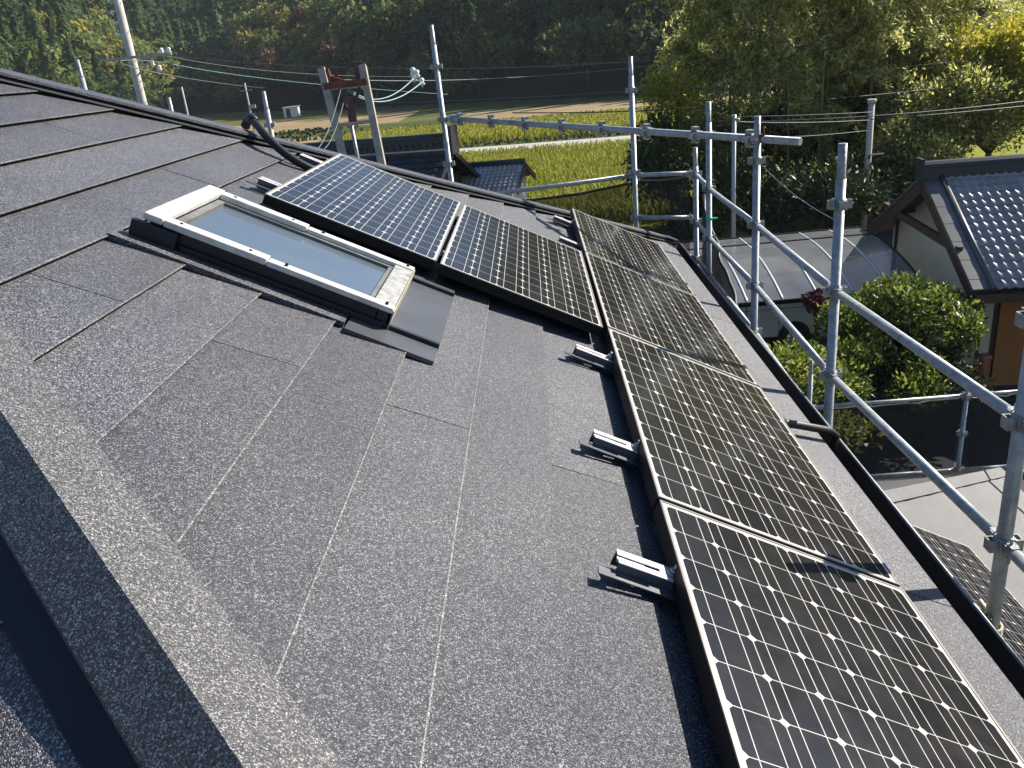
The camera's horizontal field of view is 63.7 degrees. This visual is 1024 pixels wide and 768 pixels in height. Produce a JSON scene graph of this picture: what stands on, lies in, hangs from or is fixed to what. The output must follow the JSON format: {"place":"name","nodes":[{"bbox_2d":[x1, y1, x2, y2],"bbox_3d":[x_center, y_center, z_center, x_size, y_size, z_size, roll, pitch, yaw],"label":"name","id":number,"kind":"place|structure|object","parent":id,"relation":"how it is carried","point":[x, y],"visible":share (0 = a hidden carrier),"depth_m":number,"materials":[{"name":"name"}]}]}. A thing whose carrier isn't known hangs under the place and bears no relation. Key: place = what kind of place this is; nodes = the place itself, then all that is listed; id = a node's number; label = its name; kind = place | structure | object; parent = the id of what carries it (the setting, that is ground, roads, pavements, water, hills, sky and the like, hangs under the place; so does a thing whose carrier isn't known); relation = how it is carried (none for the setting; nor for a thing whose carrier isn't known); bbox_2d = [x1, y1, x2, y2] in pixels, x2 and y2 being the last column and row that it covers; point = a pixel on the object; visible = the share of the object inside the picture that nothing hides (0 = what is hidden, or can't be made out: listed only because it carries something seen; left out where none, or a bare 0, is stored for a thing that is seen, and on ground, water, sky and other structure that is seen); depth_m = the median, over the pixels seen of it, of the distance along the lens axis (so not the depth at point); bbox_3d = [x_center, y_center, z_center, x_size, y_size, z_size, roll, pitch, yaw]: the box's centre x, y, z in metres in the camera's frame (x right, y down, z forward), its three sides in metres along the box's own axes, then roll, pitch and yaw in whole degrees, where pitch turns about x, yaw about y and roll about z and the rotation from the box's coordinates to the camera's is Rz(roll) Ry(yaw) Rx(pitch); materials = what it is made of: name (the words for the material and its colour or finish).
{"place":"outdoors","nodes":[
{"label":"outdoors","id":0,"kind":"place"},
{"bbox_2d":[234,110,419,132],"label":"stubble field","id":1,"kind":"structure","parent":0,"point":[391,117],"depth_m":125.68,"materials":[{"name":"plant"}]},
{"bbox_2d":[301,124,479,183],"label":"dark tiled house","id":2,"kind":"structure","parent":0,"point":[422,153],"depth_m":21.94,"materials":[{"name":"black tile"}]},
{"bbox_2d":[0,0,1013,115],"bbox_3d":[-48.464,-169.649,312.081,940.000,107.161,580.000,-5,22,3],"label":"hillside","id":3,"kind":"structure","parent":0,"point":[551,85],"depth_m":148.24,"materials":[{"name":"plant"}]},
{"bbox_2d":[36,36,62,81],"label":"cedar tree","id":4,"kind":"object","parent":3,"relation":"on","point":[52,66],"visible":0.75,"depth_m":175.32,"materials":[{"name":"green plant"}]},
{"bbox_2d":[0,0,531,103],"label":"forest","id":5,"kind":"object","parent":3,"relation":"on","point":[196,28],"visible":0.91,"depth_m":214.16,"materials":[{"name":"plant"}]},
{"bbox_2d":[255,45,294,98],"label":"autumn tree","id":6,"kind":"object","parent":3,"relation":"on","point":[265,57],"visible":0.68,"depth_m":190.21,"materials":[{"name":"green plant"}]},
{"bbox_2d":[312,38,358,76],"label":"autumn tree","id":7,"kind":"object","parent":3,"relation":"on","point":[348,62],"visible":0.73,"depth_m":166.08,"materials":[{"name":"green plant"}]},
{"bbox_2d":[360,0,411,63],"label":"hill tree","id":8,"kind":"object","parent":3,"relation":"on","point":[372,20],"visible":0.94,"depth_m":162.54,"materials":[{"name":"green plant"}]},
{"bbox_2d":[373,25,398,99],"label":"cedar tree","id":9,"kind":"object","parent":3,"relation":"on","point":[381,39],"visible":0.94,"depth_m":157.37,"materials":[{"name":"green plant"}]},
{"bbox_2d":[393,56,434,97],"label":"hill tree","id":10,"kind":"object","parent":3,"relation":"on","point":[412,62],"visible":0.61,"depth_m":152.34,"materials":[{"name":"green plant"}]},
{"bbox_2d":[407,0,431,66],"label":"cedar tree","id":11,"kind":"object","parent":3,"relation":"on","point":[412,25],"visible":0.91,"depth_m":158.20,"materials":[{"name":"green plant"}]},
{"bbox_2d":[440,0,469,65],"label":"cedar tree","id":12,"kind":"object","parent":3,"relation":"on","point":[457,4],"visible":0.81,"depth_m":152.15,"materials":[{"name":"green plant"}]},
{"bbox_2d":[455,24,494,80],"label":"yellowing tree","id":13,"kind":"object","parent":3,"relation":"on","point":[484,48],"visible":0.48,"depth_m":145.38,"materials":[{"name":"green plant"}]},
{"bbox_2d":[463,0,493,96],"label":"cedar tree","id":14,"kind":"object","parent":3,"relation":"on","point":[471,16],"visible":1,"depth_m":140.25,"materials":[{"name":"green plant"}]},
{"bbox_2d":[486,33,530,80],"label":"hill tree","id":15,"kind":"object","parent":3,"relation":"on","point":[505,46],"visible":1,"depth_m":138.76,"materials":[{"name":"green plant"}]},
{"bbox_2d":[533,17,582,86],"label":"hill tree","id":16,"kind":"object","parent":3,"relation":"on","point":[565,59],"visible":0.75,"depth_m":126.90,"materials":[{"name":"green plant"}]},
{"bbox_2d":[558,19,609,85],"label":"hill tree","id":17,"kind":"object","parent":3,"relation":"on","point":[590,56],"visible":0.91,"depth_m":123.16,"materials":[{"name":"green plant"}]},
{"bbox_2d":[603,18,659,78],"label":"hill tree","id":18,"kind":"object","parent":3,"relation":"on","point":[640,48],"visible":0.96,"depth_m":117.64,"materials":[{"name":"green plant"}]},
{"bbox_2d":[192,86,892,240],"bbox_3d":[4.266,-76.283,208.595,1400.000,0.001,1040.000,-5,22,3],"label":"ground","id":19,"kind":"structure","parent":0,"point":[233,119],"depth_m":144.16,"materials":[{"name":"brown soil"}]},
{"bbox_2d":[99,0,171,104],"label":"utility pole","id":20,"kind":"object","parent":19,"relation":"on","point":[129,49],"visible":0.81,"depth_m":27.63,"materials":[{"name":"concrete"}]},
{"bbox_2d":[317,63,385,164],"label":"timber tower","id":21,"kind":"structure","parent":19,"relation":"on","point":[328,85],"depth_m":16.31,"materials":[{"name":"wood"}]},
{"bbox_2d":[429,25,454,181],"bbox_3d":[-0.391,-0.003,9.023,0.166,7.246,0.115,-5,22,3],"label":"scaffold pole","id":22,"kind":"object","parent":19,"relation":"on","point":[436,67],"visible":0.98,"depth_m":7.93,"materials":[{"name":"metal"}]},
{"bbox_2d":[461,158,535,198],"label":"storehouse","id":23,"kind":"structure","parent":19,"relation":"on","point":[502,175],"depth_m":23.92,"materials":[{"name":"grey tile"}]},
{"bbox_2d":[0,68,1023,767],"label":"house","id":24,"kind":"structure","parent":19,"relation":"on","point":[244,528],"depth_m":1.91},
{"bbox_2d":[241,113,314,170],"bbox_3d":[-1.417,-1.405,4.848,0.744,0.371,0.181,15,29,41],"label":"conduit","id":25,"kind":"object","parent":24,"relation":"attached to","point":[249,120],"visible":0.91,"depth_m":4.69,"materials":[{"name":"plastic"}]},
{"bbox_2d":[106,185,454,364],"bbox_3d":[-0.802,-0.467,3.190,1.048,0.592,0.923,-5,22,3],"label":"skylight","id":26,"kind":"object","parent":24,"relation":"on","point":[211,231],"visible":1,"depth_m":2.98,"materials":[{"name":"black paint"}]},
{"bbox_2d":[262,153,461,269],"bbox_3d":[-0.706,-0.963,4.381,0.731,0.407,1.570,-5,22,3],"label":"solar panel","id":27,"kind":"object","parent":24,"relation":"attached to","point":[367,204],"visible":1,"depth_m":4.08,"materials":[{"name":"blue glass"}]},
{"bbox_2d":[437,204,602,335],"bbox_3d":[0.051,-0.672,4.470,0.731,0.407,1.570,-5,22,3],"label":"solar panel","id":28,"kind":"object","parent":24,"relation":"attached to","point":[513,263],"visible":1,"depth_m":4.17,"materials":[{"name":"black glass"}]},
{"bbox_2d":[565,344,613,373],"bbox_3d":[0.398,-0.078,3.510,0.338,0.187,0.094,-5,22,3],"label":"mounting bracket","id":29,"kind":"object","parent":24,"relation":"attached to","point":[592,357],"visible":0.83,"depth_m":3.49,"materials":[{"name":"metal"}]},
{"bbox_2d":[579,429,639,466],"bbox_3d":[0.394,0.244,2.717,0.338,0.187,0.094,-5,22,3],"label":"mounting bracket","id":30,"kind":"object","parent":24,"relation":"attached to","point":[614,447],"visible":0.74,"depth_m":2.69,"materials":[{"name":"metal"}]},
{"bbox_2d":[570,208,695,295],"bbox_3d":[0.841,-0.993,6.095,0.731,0.407,1.570,-5,22,3],"label":"solar panel","id":31,"kind":"object","parent":24,"relation":"attached to","point":[622,247],"visible":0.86,"depth_m":5.96,"materials":[{"name":"black glass"}]},
{"bbox_2d":[597,549,676,601],"bbox_3d":[0.386,0.509,2.059,0.338,0.187,0.094,-5,22,3],"label":"mounting bracket","id":32,"kind":"object","parent":24,"relation":"attached to","point":[644,574],"visible":0.58,"depth_m":2.03,"materials":[{"name":"metal"}]},
{"bbox_2d":[653,500,1023,767],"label":"solar panel","id":33,"kind":"object","parent":32,"relation":"attached to","point":[801,659],"visible":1,"depth_m":1.91,"materials":[{"name":"black glass"}]},
{"bbox_2d":[583,251,759,386],"bbox_3d":[0.817,-0.402,4.621,0.731,0.407,1.570,-5,22,3],"label":"solar panel","id":34,"kind":"object","parent":24,"relation":"attached to","point":[647,309],"visible":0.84,"depth_m":4.44,"materials":[{"name":"black glass"}]},
{"bbox_2d":[604,327,899,586],"bbox_3d":[0.793,0.190,3.147,0.731,0.407,1.570,-5,22,3],"label":"solar panel","id":35,"kind":"object","parent":24,"relation":"on","point":[717,445],"visible":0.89,"depth_m":2.88,"materials":[{"name":"black glass"}]},
{"bbox_2d":[782,417,839,452],"bbox_3d":[1.321,0.263,3.800,0.464,0.351,0.062,-14,23,-19],"label":"conduit","id":36,"kind":"object","parent":24,"relation":"attached to","point":[830,431],"visible":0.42,"depth_m":3.80,"materials":[{"name":"black plastic"}]},
{"bbox_2d":[911,524,1023,662],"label":"solar panel","id":37,"kind":"object","parent":24,"relation":"on","point":[968,569],"visible":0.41,"depth_m":5.65,"materials":[{"name":"black glass"}]},
{"bbox_2d":[983,307,1023,629],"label":"scaffold pole","id":38,"kind":"object","parent":24,"relation":"on","point":[1013,423],"visible":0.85,"depth_m":2.82,"materials":[{"name":"metal"}]},
{"bbox_2d":[829,370,997,535],"bbox_3d":[1.740,0.260,3.717,0.043,0.150,1.717,-5,22,3],"label":"guard rail","id":39,"kind":"object","parent":38,"relation":"attached to","point":[969,510],"visible":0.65,"depth_m":3.48,"materials":[{"name":"metal"}]},
{"bbox_2d":[835,285,1014,413],"bbox_3d":[1.696,-0.180,3.542,0.043,0.142,1.717,-5,22,3],"label":"guard rail","id":40,"kind":"object","parent":38,"relation":"attached to","point":[982,393],"visible":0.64,"depth_m":3.30,"materials":[{"name":"metal"}]},
{"bbox_2d":[460,113,796,143],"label":"rice paddy","id":41,"kind":"structure","parent":19,"relation":"on","point":[531,137],"depth_m":74.19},
{"bbox_2d":[331,93,849,142],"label":"rice","id":42,"kind":"object","parent":41,"relation":"on","point":[474,131],"visible":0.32,"depth_m":77.88,"materials":[{"name":"plant"}]},
{"bbox_2d":[625,56,640,227],"bbox_3d":[1.429,0.058,9.018,0.115,6.800,0.115,-5,22,3],"label":"scaffold pole","id":43,"kind":"object","parent":19,"relation":"on","point":[631,90],"visible":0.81,"depth_m":8.05,"materials":[{"name":"metal"}]},
{"bbox_2d":[497,173,632,194],"bbox_3d":[0.348,-1.962,8.226,1.707,0.167,0.043,-5,22,3],"label":"guard rail","id":44,"kind":"object","parent":43,"relation":"attached to","point":[567,184],"visible":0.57,"depth_m":8.20,"materials":[{"name":"metal"}]},
{"bbox_2d":[525,182,632,226],"bbox_3d":[0.458,-0.781,8.732,1.715,2.542,0.065,-5,22,3],"label":"sheet","id":45,"kind":"object","parent":44,"relation":"hanging from","point":[613,203],"visible":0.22,"depth_m":8.30,"materials":[{"name":"black fabric"}]},
{"bbox_2d":[636,168,691,180],"bbox_3d":[1.489,-2.047,8.060,0.546,0.100,0.043,4,23,22],"label":"guard rail","id":46,"kind":"object","parent":43,"relation":"attached to","point":[663,174],"visible":0.92,"depth_m":8.04,"materials":[{"name":"metal"}]},
{"bbox_2d":[637,176,689,253],"bbox_3d":[1.615,-0.866,8.641,0.517,2.553,0.056,-1,22,11],"label":"sheet","id":47,"kind":"object","parent":46,"relation":"hanging from","point":[664,197],"visible":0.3,"depth_m":8.27,"materials":[{"name":"black fabric"}]},
{"bbox_2d":[635,60,704,171],"bbox_3d":[5.426,-7.890,28.536,2.573,6.341,2.412,-5,22,3],"label":"broadleaf tree","id":48,"kind":"object","parent":19,"relation":"on","point":[666,94],"visible":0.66,"depth_m":27.62,"materials":[{"name":"green plant"}]},
{"bbox_2d":[620,101,752,205],"bbox_3d":[6.006,-6.928,27.695,4.727,5.075,3.810,1,23,17],"label":"undergrowth bush","id":49,"kind":"object","parent":19,"relation":"on","point":[648,159],"visible":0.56,"depth_m":26.94,"materials":[{"name":"green plant"}]},
{"bbox_2d":[633,0,748,170],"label":"bamboo","id":50,"kind":"object","parent":19,"relation":"on","point":[700,66],"visible":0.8,"depth_m":28.41,"materials":[{"name":"green plant"}]},
{"bbox_2d":[689,147,701,264],"bbox_3d":[2.012,0.506,8.908,0.115,5.945,0.115,-5,22,3],"label":"scaffold pole","id":51,"kind":"object","parent":19,"relation":"on","point":[695,204],"visible":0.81,"depth_m":7.99,"materials":[{"name":"metal"}]},
{"bbox_2d":[625,0,768,157],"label":"bamboo","id":52,"kind":"object","parent":19,"relation":"on","point":[667,47],"visible":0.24,"depth_m":30.00,"materials":[{"name":"green plant"}]},
{"bbox_2d":[702,101,715,277],"bbox_3d":[1.982,0.531,8.251,0.115,6.390,0.115,-5,22,3],"label":"scaffold pole","id":53,"kind":"object","parent":19,"relation":"on","point":[705,237],"visible":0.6,"depth_m":7.34,"materials":[{"name":"metal"}]},
{"bbox_2d":[702,194,738,307],"bbox_3d":[1.969,0.176,7.489,0.065,3.411,2.350,-5,22,3],"label":"sheet","id":54,"kind":"object","parent":53,"relation":"attached to","point":[722,278],"visible":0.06,"depth_m":7.41,"materials":[{"name":"black fabric"}]},
{"bbox_2d":[670,0,795,232],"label":"bamboo","id":55,"kind":"object","parent":19,"relation":"on","point":[694,40],"visible":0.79,"depth_m":28.20,"materials":[{"name":"green plant"}]},
{"bbox_2d":[746,116,765,334],"bbox_3d":[1.958,1.135,6.758,0.115,6.380,0.115,-5,22,3],"label":"scaffold pole","id":56,"kind":"object","parent":19,"relation":"on","point":[756,160],"visible":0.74,"depth_m":5.83,"materials":[{"name":"metal"}]},
{"bbox_2d":[446,113,802,147],"bbox_3d":[0.637,-2.086,6.693,0.124,0.279,3.726,-23,27,-37],"label":"scaffold pipe","id":57,"kind":"object","parent":56,"relation":"attached to","point":[695,134],"visible":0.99,"depth_m":6.34,"materials":[{"name":"metal"}]},
{"bbox_2d":[702,0,831,164],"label":"bamboo","id":58,"kind":"object","parent":19,"relation":"on","point":[771,5],"visible":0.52,"depth_m":28.86,"materials":[{"name":"green plant"}]},
{"bbox_2d":[718,0,843,220],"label":"bamboo","id":59,"kind":"object","parent":19,"relation":"on","point":[782,52],"visible":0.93,"depth_m":28.16,"materials":[{"name":"green plant"}]},
{"bbox_2d":[818,143,852,426],"bbox_3d":[1.935,1.747,5.259,0.115,6.360,0.115,-5,22,3],"label":"scaffold pole","id":60,"kind":"object","parent":19,"relation":"on","point":[839,204],"visible":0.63,"depth_m":4.32,"materials":[{"name":"metal"}]},
{"bbox_2d":[753,281,825,370],"bbox_3d":[1.764,-0.380,5.281,0.043,0.172,1.577,-5,22,3],"label":"guard rail","id":61,"kind":"object","parent":60,"relation":"attached to","point":[820,363],"visible":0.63,"depth_m":5.16,"materials":[{"name":"metal"}]},
{"bbox_2d":[754,219,829,286],"bbox_3d":[1.722,-0.808,5.110,0.043,0.140,1.577,-5,22,3],"label":"guard rail","id":62,"kind":"object","parent":60,"relation":"attached to","point":[816,275],"visible":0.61,"depth_m":4.99,"materials":[{"name":"metal"}]},
{"bbox_2d":[775,0,915,223],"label":"bamboo","id":63,"kind":"object","parent":19,"relation":"on","point":[845,5],"visible":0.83,"depth_m":28.66,"materials":[{"name":"green plant"}]},
{"bbox_2d":[799,0,915,152],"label":"bamboo","id":64,"kind":"object","parent":19,"relation":"on","point":[879,32],"visible":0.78,"depth_m":28.76,"materials":[{"name":"green plant"}]},
{"bbox_2d":[830,139,933,218],"bbox_3d":[12.675,-6.964,28.726,4.180,3.149,3.490,13,28,38],"label":"undergrowth bush","id":65,"kind":"object","parent":19,"relation":"on","point":[895,172],"visible":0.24,"depth_m":27.68,"materials":[{"name":"green plant"}]},
{"bbox_2d":[835,105,975,187],"bbox_3d":[14.039,-7.761,29.197,4.715,4.027,4.388,-23,27,-36],"label":"broadleaf tree","id":66,"kind":"object","parent":19,"relation":"on","point":[936,146],"visible":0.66,"depth_m":27.80,"materials":[{"name":"green plant"}]},
{"bbox_2d":[848,53,1023,158],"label":"broadleaf tree","id":67,"kind":"object","parent":19,"relation":"on","point":[970,89],"visible":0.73,"depth_m":28.43,"materials":[{"name":"green plant"}]},
{"bbox_2d":[953,389,972,471],"bbox_3d":[5.220,1.423,9.742,0.115,3.040,0.115,-5,22,3],"label":"scaffold pole","id":68,"kind":"object","parent":19,"relation":"on","point":[961,432],"visible":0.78,"depth_m":9.37,"materials":[{"name":"metal"}]},
{"bbox_2d":[813,392,963,408],"bbox_3d":[4.225,0.203,9.268,1.697,0.100,0.043,-5,22,3],"label":"guard rail","id":69,"kind":"object","parent":68,"relation":"attached to","point":[898,400],"visible":0.68,"depth_m":9.24,"materials":[{"name":"metal"}]},
{"bbox_2d":[817,398,963,473],"bbox_3d":[4.310,1.041,9.648,1.704,1.782,0.065,-5,22,3],"label":"sheet","id":70,"kind":"object","parent":69,"relation":"hanging from","point":[926,430],"visible":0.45,"depth_m":9.45,"materials":[{"name":"black fabric"}]},
{"bbox_2d":[969,390,1016,399],"bbox_3d":[5.420,0.106,9.210,0.617,0.100,0.043,-5,22,3],"label":"guard rail","id":71,"kind":"object","parent":68,"relation":"attached to","point":[1005,392],"visible":0.51,"depth_m":9.19,"materials":[{"name":"metal"}]},
{"bbox_2d":[961,393,1016,469],"bbox_3d":[5.504,0.946,9.588,0.630,1.783,0.066,-5,22,3],"label":"sheet","id":72,"kind":"object","parent":71,"relation":"hanging from","point":[986,442],"visible":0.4,"depth_m":9.45,"materials":[{"name":"black fabric"}]},
{"bbox_2d":[407,86,772,117],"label":"shaded meadow","id":73,"kind":"structure","parent":0,"point":[450,108],"depth_m":122.01,"materials":[{"name":"plant"}]},
{"bbox_2d":[459,127,765,153],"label":"lane","id":74,"kind":"structure","parent":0,"point":[554,142],"depth_m":66.71,"materials":[{"name":"asphalt"}]},
{"bbox_2d":[464,86,790,122],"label":"stubble field","id":75,"kind":"structure","parent":0,"point":[584,107],"depth_m":103.81,"materials":[{"name":"plant"}]},
{"bbox_2d":[532,128,1023,226],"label":"rice paddy","id":76,"kind":"structure","parent":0,"point":[978,152],"depth_m":42.48,"materials":[{"name":"plant"}]},
{"bbox_2d":[458,138,913,214],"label":"ripe rice","id":77,"kind":"object","parent":76,"relation":"on","point":[554,164],"visible":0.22,"depth_m":48.60,"materials":[{"name":"plant"}]},
{"bbox_2d":[661,0,766,219],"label":"tree","id":78,"kind":"object","parent":76,"relation":"on","point":[738,43],"visible":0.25,"depth_m":30.18,"materials":[{"name":"green plant"}]},
{"bbox_2d":[673,79,797,179],"bbox_3d":[8.846,-9.428,32.992,5.032,5.261,4.322,-15,23,-22],"label":"evergreen tree","id":79,"kind":"object","parent":76,"relation":"on","point":[767,117],"visible":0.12,"depth_m":32.19,"materials":[{"name":"green plant"}]},
{"bbox_2d":[718,0,844,171],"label":"bamboo","id":80,"kind":"object","parent":76,"relation":"on","point":[784,147],"visible":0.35,"depth_m":30.38,"materials":[{"name":"green plant"}]},
{"bbox_2d":[738,65,868,172],"bbox_3d":[11.894,-10.151,33.395,5.060,5.736,4.576,-16,24,-23],"label":"evergreen tree","id":81,"kind":"object","parent":76,"relation":"on","point":[814,147],"visible":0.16,"depth_m":32.38,"materials":[{"name":"green plant"}]},
{"bbox_2d":[746,0,879,168],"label":"bamboo","id":82,"kind":"object","parent":76,"relation":"on","point":[811,92],"visible":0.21,"depth_m":30.54,"materials":[{"name":"green plant"}]},
{"bbox_2d":[761,0,884,181],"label":"bamboo","id":83,"kind":"object","parent":76,"relation":"on","point":[801,111],"visible":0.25,"depth_m":30.70,"materials":[{"name":"green plant"}]},
{"bbox_2d":[755,0,910,172],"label":"bamboo","id":84,"kind":"object","parent":76,"relation":"on","point":[830,69],"visible":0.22,"depth_m":30.13,"materials":[{"name":"green plant"}]},
{"bbox_2d":[793,0,916,173],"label":"bamboo","id":85,"kind":"object","parent":76,"relation":"on","point":[843,76],"visible":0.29,"depth_m":30.31,"materials":[{"name":"green plant"}]},
{"bbox_2d":[824,0,962,144],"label":"bamboo","id":86,"kind":"object","parent":76,"relation":"on","point":[921,34],"visible":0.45,"depth_m":29.34,"materials":[{"name":"green plant"}]},
{"bbox_2d":[894,0,1000,78],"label":"bamboo","id":87,"kind":"object","parent":76,"relation":"on","point":[954,13],"visible":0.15,"depth_m":31.11,"materials":[{"name":"green plant"}]},
{"bbox_2d":[881,0,1022,89],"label":"bamboo","id":88,"kind":"object","parent":76,"relation":"on","point":[913,49],"visible":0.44,"depth_m":29.69,"materials":[{"name":"green plant"}]},
{"bbox_2d":[908,5,1023,155],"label":"broadleaf tree","id":89,"kind":"object","parent":76,"relation":"on","point":[1006,43],"visible":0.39,"depth_m":29.34,"materials":[{"name":"green plant"}]},
{"bbox_2d":[762,230,1023,485],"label":"yard asphalt","id":90,"kind":"structure","parent":0,"point":[887,236],"depth_m":17.16,"materials":[{"name":"asphalt"}]},
{"bbox_2d":[689,157,845,240],"bbox_3d":[7.893,-5.807,26.941,6.074,3.214,3.860,-5,22,3],"label":"undergrowth bush","id":91,"kind":"object","parent":90,"relation":"on","point":[766,181],"visible":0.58,"depth_m":26.37,"materials":[{"name":"green plant"}]},
{"bbox_2d":[739,303,825,348],"bbox_3d":[5.487,-1.841,19.527,3.470,1.925,1.632,-5,22,3],"label":"van","id":92,"kind":"object","parent":90,"relation":"on","point":[797,316],"visible":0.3,"depth_m":18.86,"materials":[{"name":"grey paint"}]},
{"bbox_2d":[690,226,924,307],"bbox_3d":[6.003,-1.877,18.831,5.110,2.282,3.840,-5,22,3],"label":"car shelter","id":93,"kind":"object","parent":90,"relation":"on","point":[867,256],"visible":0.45,"depth_m":17.96,"materials":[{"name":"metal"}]},
{"bbox_2d":[766,335,860,404],"bbox_3d":[4.577,0.357,13.627,2.154,2.262,1.950,-5,22,3],"label":"clipped shrub","id":94,"kind":"object","parent":90,"relation":"on","point":[795,365],"visible":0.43,"depth_m":13.07,"materials":[{"name":"green plant"}]},
{"bbox_2d":[800,287,827,348],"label":"maroon shrub","id":95,"kind":"object","parent":90,"relation":"on","point":[819,298],"visible":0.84,"depth_m":16.27,"materials":[{"name":"red plant"}]},
{"bbox_2d":[741,148,911,235],"bbox_3d":[10.357,-6.003,26.950,5.880,3.115,3.328,-5,22,3],"label":"undergrowth bush","id":96,"kind":"object","parent":90,"relation":"on","point":[856,185],"visible":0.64,"depth_m":26.33,"materials":[{"name":"green plant"}]},
{"bbox_2d":[860,99,883,229],"bbox_3d":[11.849,-6.996,27.106,0.586,4.552,0.285,-5,22,3],"label":"conduit pole","id":97,"kind":"object","parent":90,"relation":"on","point":[870,125],"visible":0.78,"depth_m":26.70,"materials":[{"name":"concrete"}]},
{"bbox_2d":[797,332,955,407],"bbox_3d":[6.267,0.124,14.174,2.833,1.976,1.996,-5,22,3],"label":"clipped shrub","id":98,"kind":"object","parent":90,"relation":"on","point":[857,357],"visible":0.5,"depth_m":13.81,"materials":[{"name":"green plant"}]},
{"bbox_2d":[809,269,990,355],"bbox_3d":[7.105,-0.779,15.184,3.161,2.744,2.564,-5,22,3],"label":"clipped shrub","id":99,"kind":"object","parent":90,"relation":"on","point":[890,297],"visible":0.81,"depth_m":14.51,"materials":[{"name":"green plant"}]},
{"bbox_2d":[866,336,996,403],"bbox_3d":[7.223,0.047,14.449,2.125,1.739,2.090,-5,22,3],"label":"garden shrub","id":100,"kind":"object","parent":90,"relation":"on","point":[954,361],"visible":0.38,"depth_m":14.10,"materials":[{"name":"green plant"}]},
{"bbox_2d":[867,154,1023,385],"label":"tiled house","id":101,"kind":"structure","parent":90,"relation":"on","point":[958,222],"depth_m":16.23,"materials":[{"name":"grey tile"}]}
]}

